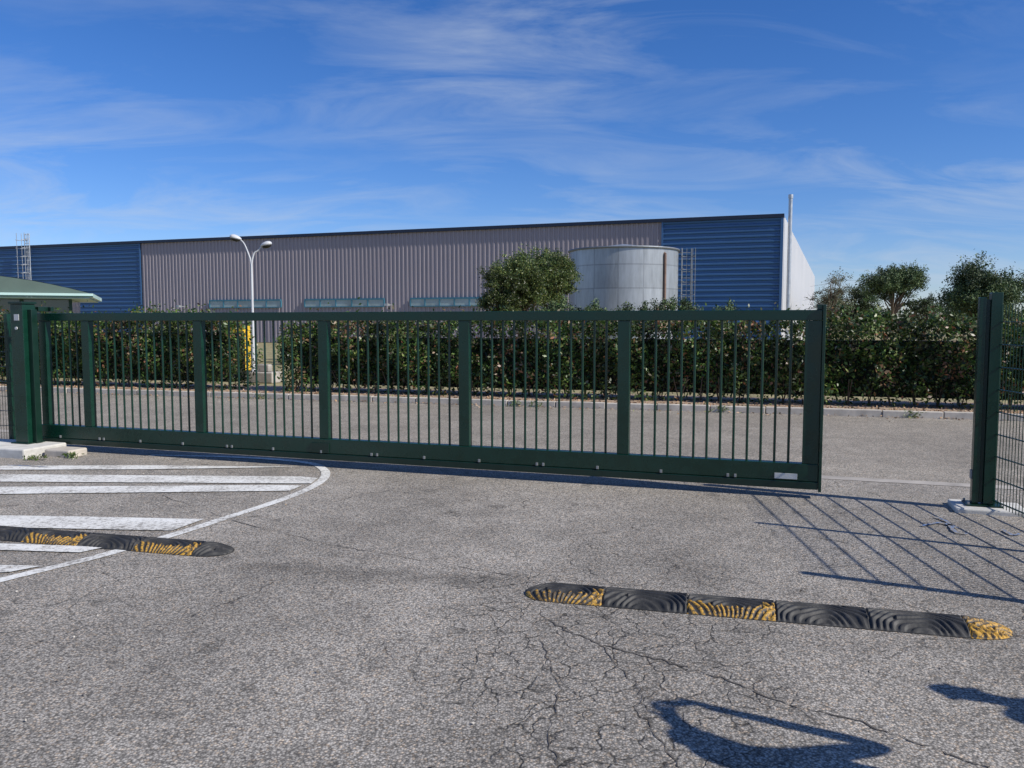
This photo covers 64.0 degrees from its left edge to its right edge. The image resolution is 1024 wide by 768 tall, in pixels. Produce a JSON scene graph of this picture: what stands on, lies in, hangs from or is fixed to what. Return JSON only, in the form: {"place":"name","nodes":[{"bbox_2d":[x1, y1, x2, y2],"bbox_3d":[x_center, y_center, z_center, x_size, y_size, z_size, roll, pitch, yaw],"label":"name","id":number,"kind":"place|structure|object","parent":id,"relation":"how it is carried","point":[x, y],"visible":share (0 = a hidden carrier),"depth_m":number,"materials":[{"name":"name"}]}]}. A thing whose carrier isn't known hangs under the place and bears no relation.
{"place":"outdoors","nodes":[
{"label":"outdoors","id":0,"kind":"place"},
{"bbox_2d":[0,432,1023,767],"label":"driveway","id":1,"kind":"structure","parent":0,"point":[212,688],"depth_m":4.53,"materials":[{"name":"grey asphalt"}]},
{"bbox_2d":[0,314,15,439],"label":"fence","id":2,"kind":"object","parent":1,"relation":"on","point":[9,375],"visible":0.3,"depth_m":11.06,"materials":[{"name":"green metal"}]},
{"bbox_2d":[0,439,86,458],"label":"concrete plinth","id":3,"kind":"structure","parent":1,"relation":"on","point":[8,449],"depth_m":10.38,"materials":[{"name":"beige concrete"}]},
{"bbox_2d":[8,302,53,443],"bbox_3d":[-6.299,-0.157,10.826,0.320,1.840,0.530,1,5,19],"label":"guide post","id":4,"kind":"object","parent":3,"relation":"on","point":[26,369],"visible":1,"depth_m":10.63,"materials":[{"name":"green metal"}]},
{"bbox_2d":[0,525,234,555],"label":"speed bump","id":5,"kind":"object","parent":1,"relation":"on","point":[123,542],"visible":1,"depth_m":6.22,"materials":[{"name":"rubber"}]},
{"bbox_2d":[0,455,329,581],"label":"road marking","id":6,"kind":"object","parent":1,"relation":"on","point":[84,522],"visible":0.96,"depth_m":8.30,"materials":[{"name":"white paint"}]},
{"bbox_2d":[37,304,825,491],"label":"sliding gate","id":7,"kind":"structure","parent":1,"relation":"on","point":[624,462],"depth_m":9.07,"materials":[{"name":"metal"}]},
{"bbox_2d":[1,447,1006,766],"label":"gravel debris","id":8,"kind":"object","parent":1,"relation":"on","point":[479,631],"visible":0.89,"depth_m":5.21,"materials":[{"name":"grey stone"}]},
{"bbox_2d":[15,465,1020,534],"bbox_3d":[-0.883,1.062,8.328,10.527,0.001,0.573,1,5,18],"label":"survey marking","id":9,"kind":"object","parent":1,"relation":"on","point":[950,525],"visible":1,"depth_m":6.85,"materials":[{"name":"blue paint"}]},
{"bbox_2d":[126,482,989,767],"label":"asphalt crack","id":10,"kind":"object","parent":1,"relation":"on","point":[556,753],"visible":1,"depth_m":3.75,"materials":[{"name":"black asphalt"}]},
{"bbox_2d":[525,582,1012,638],"bbox_3d":[1.415,1.308,4.835,2.740,0.057,0.300,1,4,14],"label":"speed bump","id":11,"kind":"object","parent":1,"relation":"on","point":[953,625],"visible":1,"depth_m":4.74,"materials":[{"name":"rubber"}]},
{"bbox_2d":[948,499,1023,516],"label":"concrete footing","id":12,"kind":"object","parent":1,"relation":"on","point":[957,505],"visible":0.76,"depth_m":7.30,"materials":[{"name":"grey concrete"}]},
{"bbox_2d":[961,292,1003,507],"bbox_3d":[4.272,0.142,7.379,0.300,1.915,0.220,1,5,19],"label":"receiving post","id":13,"kind":"object","parent":12,"relation":"on","point":[986,400],"visible":0.88,"depth_m":7.34,"materials":[{"name":"metal"}]},
{"bbox_2d":[992,304,1023,515],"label":"fence","id":14,"kind":"object","parent":1,"relation":"on","point":[1010,414],"visible":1,"depth_m":7.08,"materials":[{"name":"green metal"}]},
{"bbox_2d":[0,391,1023,486],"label":"road","id":15,"kind":"structure","parent":0,"point":[927,449],"depth_m":12.88,"materials":[{"name":"grey asphalt"}]},
{"bbox_2d":[22,393,926,460],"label":"weeds","id":16,"kind":"object","parent":15,"relation":"on","point":[33,457],"visible":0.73,"depth_m":14.42,"materials":[{"name":"green plant"}]},
{"bbox_2d":[0,383,1022,424],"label":"leaf litter","id":17,"kind":"object","parent":15,"relation":"on","point":[671,402],"visible":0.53,"depth_m":16.67,"materials":[{"name":"brown plant"}]},
{"bbox_2d":[0,429,1022,489],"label":"concrete strip","id":18,"kind":"object","parent":15,"relation":"on","point":[898,481],"depth_m":8.74,"materials":[{"name":"grey concrete"}]},
{"bbox_2d":[0,351,1023,413],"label":"verge","id":19,"kind":"structure","parent":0,"point":[382,389],"depth_m":18.01,"materials":[{"name":"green plant"}]},
{"bbox_2d":[0,276,101,331],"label":"gatehouse","id":20,"kind":"object","parent":19,"relation":"on","point":[12,289],"visible":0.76,"depth_m":27.47,"materials":[{"name":"green metal"}]},
{"bbox_2d":[0,299,259,389],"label":"hedge","id":21,"kind":"object","parent":19,"relation":"on","point":[225,355],"visible":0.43,"depth_m":20.25,"materials":[{"name":"green plant"}]},
{"bbox_2d":[230,323,251,371],"bbox_3d":[-8.622,-1.123,25.989,0.580,1.600,0.460,1,4,16],"label":"utility cabinet","id":22,"kind":"object","parent":19,"relation":"on","point":[249,350],"visible":0.22,"depth_m":25.97,"materials":[{"name":"yellow metal"}]},
{"bbox_2d":[230,234,271,370],"bbox_3d":[-8.625,-2.681,27.236,1.388,4.539,0.312,0,4,0],"label":"street lamp","id":23,"kind":"object","parent":19,"relation":"on","point":[237,238],"visible":1,"depth_m":27.13,"materials":[{"name":"metal"}]},
{"bbox_2d":[249,364,281,383],"bbox_3d":[-6.681,-0.283,22.174,0.750,0.500,0.500,1,4,16],"label":"concrete block","id":24,"kind":"object","parent":19,"relation":"on","point":[269,374],"depth_m":22.00,"materials":[{"name":"white concrete"}]},
{"bbox_2d":[141,323,422,364],"bbox_3d":[-9.025,-1.602,33.607,11.658,2.247,5.903,0,4,0],"label":"shrubbery","id":25,"kind":"object","parent":19,"relation":"on","point":[278,346],"visible":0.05,"depth_m":31.95,"materials":[{"name":"plant"}]},
{"bbox_2d":[475,265,528,337],"bbox_3d":[-0.372,-2.456,29.715,2.028,3.829,1.934,0,4,0],"label":"evergreen tree","id":26,"kind":"object","parent":19,"relation":"on","point":[505,296],"visible":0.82,"depth_m":29.46,"materials":[{"name":"green plant"}]},
{"bbox_2d":[479,244,568,337],"bbox_3d":[0.461,-2.950,30.740,3.349,4.652,3.029,0,4,0],"label":"evergreen tree","id":27,"kind":"object","parent":19,"relation":"on","point":[538,278],"visible":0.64,"depth_m":30.16,"materials":[{"name":"green plant"}]},
{"bbox_2d":[525,244,582,337],"bbox_3d":[1.654,-3.094,31.922,2.375,4.766,2.747,-3,6,-38],"label":"evergreen tree","id":28,"kind":"object","parent":19,"relation":"on","point":[566,266],"visible":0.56,"depth_m":31.35,"materials":[{"name":"green plant"}]},
{"bbox_2d":[531,296,587,337],"bbox_3d":[1.596,-1.622,26.916,2.168,2.588,1.473,0,4,0],"label":"shrub","id":29,"kind":"object","parent":19,"relation":"on","point":[562,303],"visible":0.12,"depth_m":26.72,"materials":[{"name":"green plant"}]},
{"bbox_2d":[579,298,615,338],"bbox_3d":[2.813,-1.602,26.945,2.005,2.546,1.337,2,5,30],"label":"shrub","id":30,"kind":"object","parent":19,"relation":"on","point":[593,307],"visible":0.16,"depth_m":26.74,"materials":[{"name":"green plant"}]},
{"bbox_2d":[568,244,695,338],"bbox_3d":[5.393,-4.038,39.809,5.372,5.450,5.372,-2,5,-25],"label":"water tank","id":31,"kind":"object","parent":19,"relation":"on","point":[613,276],"visible":0.64,"depth_m":37.44,"materials":[{"name":"silver metal"}]},
{"bbox_2d":[612,298,669,338],"bbox_3d":[4.185,-1.585,26.994,2.137,2.505,1.426,2,5,26],"label":"shrub","id":32,"kind":"object","parent":19,"relation":"on","point":[646,308],"visible":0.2,"depth_m":26.73,"materials":[{"name":"green plant"}]},
{"bbox_2d":[275,297,1023,410],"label":"hedge","id":33,"kind":"object","parent":19,"relation":"on","point":[929,368],"visible":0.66,"depth_m":16.64,"materials":[{"name":"green plant"}]},
{"bbox_2d":[660,295,703,338],"bbox_3d":[5.592,-1.633,26.941,1.567,2.606,1.628,0,4,0],"label":"shrub","id":34,"kind":"object","parent":19,"relation":"on","point":[672,305],"visible":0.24,"depth_m":26.82,"materials":[{"name":"green plant"}]},
{"bbox_2d":[702,298,747,338],"bbox_3d":[6.906,-1.588,26.940,1.546,2.514,1.411,4,6,44],"label":"shrub","id":35,"kind":"object","parent":19,"relation":"on","point":[728,307],"visible":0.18,"depth_m":26.72,"materials":[{"name":"green plant"}]},
{"bbox_2d":[0,0,1023,318],"label":"sky","id":36,"kind":"structure","parent":0,"point":[894,129],"materials":[{"name":"blue"}]},
{"bbox_2d":[251,327,975,350],"bbox_3d":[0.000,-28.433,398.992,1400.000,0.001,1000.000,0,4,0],"label":"ground","id":37,"kind":"structure","parent":0,"point":[269,346],"depth_m":69.40,"materials":[{"name":"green plant"}]},
{"bbox_2d":[0,194,814,341],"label":"warehouse","id":38,"kind":"structure","parent":37,"relation":"on","point":[757,262],"depth_m":64.93,"materials":[{"name":"grey metal"}]},
{"bbox_2d":[210,299,478,306],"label":"window glass","id":39,"kind":"structure","parent":38,"relation":"in","point":[414,302],"depth_m":65.70,"materials":[{"name":"grey glass"}]},
{"bbox_2d":[209,297,482,307],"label":"window frames","id":40,"kind":"structure","parent":38,"relation":"in","point":[439,298],"depth_m":65.50,"materials":[{"name":"grey metal"}]},
{"bbox_2d":[0,386,1022,420],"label":"kerb","id":41,"kind":"structure","parent":37,"relation":"on","point":[840,412],"depth_m":16.11,"materials":[{"name":"concrete"}]},
{"bbox_2d":[805,266,854,339],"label":"bare tree","id":42,"kind":"object","parent":37,"relation":"on","point":[830,297],"visible":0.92,"depth_m":61.54,"materials":[{"name":"green plant"}]},
{"bbox_2d":[818,282,882,338],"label":"broadleaf tree","id":43,"kind":"object","parent":37,"relation":"on","point":[856,296],"visible":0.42,"depth_m":65.15,"materials":[{"name":"green plant"}]},
{"bbox_2d":[854,260,930,339],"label":"pine tree","id":44,"kind":"object","parent":37,"relation":"on","point":[889,284],"visible":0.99,"depth_m":57.17,"materials":[{"name":"green plant"}]},
{"bbox_2d":[796,296,1023,340],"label":"distant trees","id":45,"kind":"object","parent":37,"relation":"on","point":[907,310],"visible":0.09,"depth_m":66.81,"materials":[{"name":"green plant"}]},
{"bbox_2d":[900,293,949,339],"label":"broadleaf tree","id":46,"kind":"object","parent":37,"relation":"on","point":[921,309],"visible":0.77,"depth_m":59.28,"materials":[{"name":"green plant"}]},
{"bbox_2d":[931,251,1023,324],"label":"pine tree","id":47,"kind":"object","parent":37,"relation":"on","point":[973,283],"visible":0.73,"depth_m":40.98,"materials":[{"name":"green plant"}]},
{"bbox_2d":[1015,294,1023,328],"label":"broadleaf tree","id":48,"kind":"object","parent":37,"relation":"on","point":[1020,301],"visible":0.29,"depth_m":48.22,"materials":[{"name":"green plant"}]}
]}

